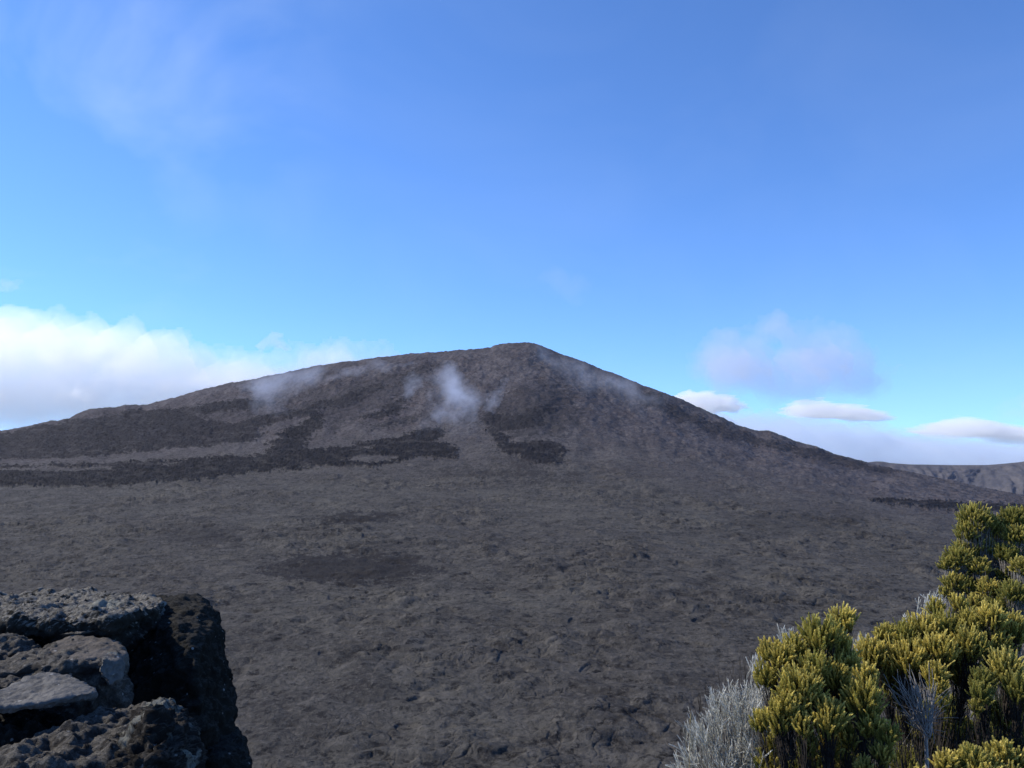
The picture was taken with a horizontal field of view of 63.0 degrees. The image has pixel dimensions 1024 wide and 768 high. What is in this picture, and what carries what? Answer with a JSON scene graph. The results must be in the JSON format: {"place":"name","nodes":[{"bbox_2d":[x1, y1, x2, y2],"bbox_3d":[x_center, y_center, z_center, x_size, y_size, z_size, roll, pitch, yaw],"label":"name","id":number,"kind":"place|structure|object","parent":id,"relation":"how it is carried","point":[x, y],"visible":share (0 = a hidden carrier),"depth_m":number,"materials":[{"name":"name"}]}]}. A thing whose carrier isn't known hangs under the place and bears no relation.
{"place":"outdoors","nodes":[
{"label":"outdoors","id":0,"kind":"place"},
{"bbox_2d":[0,477,1023,767],"bbox_3d":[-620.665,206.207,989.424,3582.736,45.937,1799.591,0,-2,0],"label":"lava plain","id":1,"kind":"structure","parent":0,"point":[386,625],"depth_m":750.22,"materials":[{"name":"grey stone"}]},
{"bbox_2d":[0,342,1023,547],"bbox_3d":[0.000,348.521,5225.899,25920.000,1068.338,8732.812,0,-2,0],"label":"volcano hill","id":2,"kind":"structure","parent":0,"point":[524,414],"depth_m":2535.72,"materials":[{"name":"grey stone"}]},
{"bbox_2d":[0,0,1023,464],"label":"sky","id":3,"kind":"structure","parent":0,"point":[802,221],"materials":[{"name":"blue"}]},
{"bbox_2d":[868,461,1023,494],"bbox_3d":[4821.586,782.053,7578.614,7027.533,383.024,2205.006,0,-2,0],"label":"rampart hill","id":4,"kind":"structure","parent":0,"point":[1007,477],"depth_m":7005.07,"materials":[{"name":"grey stone"}]},
{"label":"cliff edge ground","id":5,"kind":"structure","parent":0,"visible":0},
{"bbox_2d":[0,701,146,767],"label":"boulder","id":6,"kind":"object","parent":5,"relation":"on","point":[89,740],"visible":0.66,"depth_m":2.13,"materials":[{"name":"grey stone"}]},
{"bbox_2d":[0,709,77,746],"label":"stone block","id":7,"kind":"structure","parent":6,"relation":"on","point":[18,726],"depth_m":2.31,"materials":[{"name":"black stone"}]},
{"bbox_2d":[0,672,97,713],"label":"stone slab","id":8,"kind":"structure","parent":7,"relation":"on","point":[44,690],"depth_m":2.35,"materials":[{"name":"grey stone"}]},
{"bbox_2d":[104,697,207,767],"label":"boulder","id":9,"kind":"object","parent":5,"relation":"on","point":[160,732],"visible":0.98,"depth_m":2.09,"materials":[{"name":"stone"}]},
{"bbox_2d":[127,593,237,748],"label":"stone block","id":10,"kind":"structure","parent":5,"relation":"on","point":[178,655],"depth_m":3.02,"materials":[{"name":"black stone"}]},
{"bbox_2d":[0,638,133,715],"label":"boulder","id":11,"kind":"object","parent":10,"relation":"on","point":[120,694],"visible":0.34,"depth_m":2.62,"materials":[{"name":"grey stone"}]},
{"bbox_2d":[0,654,44,688],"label":"stone block","id":12,"kind":"structure","parent":11,"relation":"on","point":[8,680],"depth_m":2.57,"materials":[{"name":"grey stone"}]},
{"bbox_2d":[0,633,42,657],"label":"stone block","id":13,"kind":"structure","parent":12,"relation":"on","point":[12,644],"depth_m":2.81,"materials":[{"name":"grey stone"}]},
{"bbox_2d":[61,630,96,636],"bbox_3d":[-1.493,0.870,2.924,0.153,0.031,0.076,1,-2,-38],"label":"stone shard","id":14,"kind":"object","parent":11,"relation":"on","point":[84,633],"visible":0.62,"depth_m":2.90,"materials":[{"name":"grey stone"}]},
{"bbox_2d":[48,634,129,664],"bbox_3d":[-1.427,0.910,2.770,0.272,0.099,0.359,1,-2,-36],"label":"boulder","id":15,"kind":"object","parent":11,"relation":"on","point":[101,646],"visible":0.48,"depth_m":2.78,"materials":[{"name":"grey stone"}]},
{"bbox_2d":[0,586,166,654],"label":"stone block","id":16,"kind":"structure","parent":15,"relation":"on","point":[42,616],"depth_m":3.00,"materials":[{"name":"grey stone"}]},
{"bbox_2d":[99,656,124,686],"bbox_3d":[-1.260,0.902,2.634,0.075,0.096,0.092,1,-2,-25],"label":"stone shard","id":17,"kind":"object","parent":11,"relation":"on","point":[112,671],"visible":1,"depth_m":2.61,"materials":[{"name":"grey stone"}]},
{"bbox_2d":[205,726,252,767],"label":"stone block","id":18,"kind":"structure","parent":5,"relation":"on","point":[231,750],"depth_m":2.94,"materials":[{"name":"black stone"}]},
{"bbox_2d":[686,656,753,767],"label":"bare shrub","id":19,"kind":"object","parent":5,"relation":"on","point":[700,705],"visible":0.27,"depth_m":4.25,"materials":[{"name":"grey plant"}]},
{"bbox_2d":[666,653,775,767],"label":"silver shrub","id":20,"kind":"object","parent":5,"relation":"on","point":[727,758],"visible":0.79,"depth_m":3.61,"materials":[{"name":"grey plant"}]},
{"bbox_2d":[744,601,903,767],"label":"heath bush","id":21,"kind":"object","parent":5,"relation":"on","point":[826,694],"visible":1,"depth_m":3.28,"materials":[{"name":"green plant"}]},
{"bbox_2d":[773,587,945,764],"bbox_3d":[1.861,2.292,4.477,1.778,2.258,0.417,1,-2,-36],"label":"silver shrub","id":22,"kind":"object","parent":5,"relation":"on","point":[858,639],"visible":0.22,"depth_m":4.73,"materials":[{"name":"grey plant"}]},
{"bbox_2d":[791,683,1022,767],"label":"heath bush","id":23,"kind":"object","parent":5,"relation":"on","point":[906,727],"visible":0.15,"depth_m":4.15,"materials":[{"name":"grey plant"}]},
{"bbox_2d":[884,662,953,767],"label":"dead shrub","id":24,"kind":"object","parent":5,"relation":"on","point":[925,725],"visible":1,"depth_m":3.46,"materials":[{"name":"grey plant"}]},
{"bbox_2d":[852,592,1023,767],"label":"heath bush","id":25,"kind":"object","parent":5,"relation":"on","point":[954,646],"visible":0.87,"depth_m":4.01,"materials":[{"name":"green plant"}]},
{"bbox_2d":[913,735,1023,767],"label":"heath bush","id":26,"kind":"object","parent":5,"relation":"on","point":[996,754],"visible":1,"depth_m":2.97,"materials":[{"name":"green plant"}]},
{"bbox_2d":[935,500,1023,730],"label":"heath bush","id":27,"kind":"object","parent":5,"relation":"on","point":[975,556],"visible":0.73,"depth_m":4.97,"materials":[{"name":"green plant"}]},
{"bbox_2d":[941,644,1023,764],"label":"heath bush","id":28,"kind":"object","parent":5,"relation":"on","point":[1003,711],"visible":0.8,"depth_m":3.71,"materials":[{"name":"green plant"}]}
]}

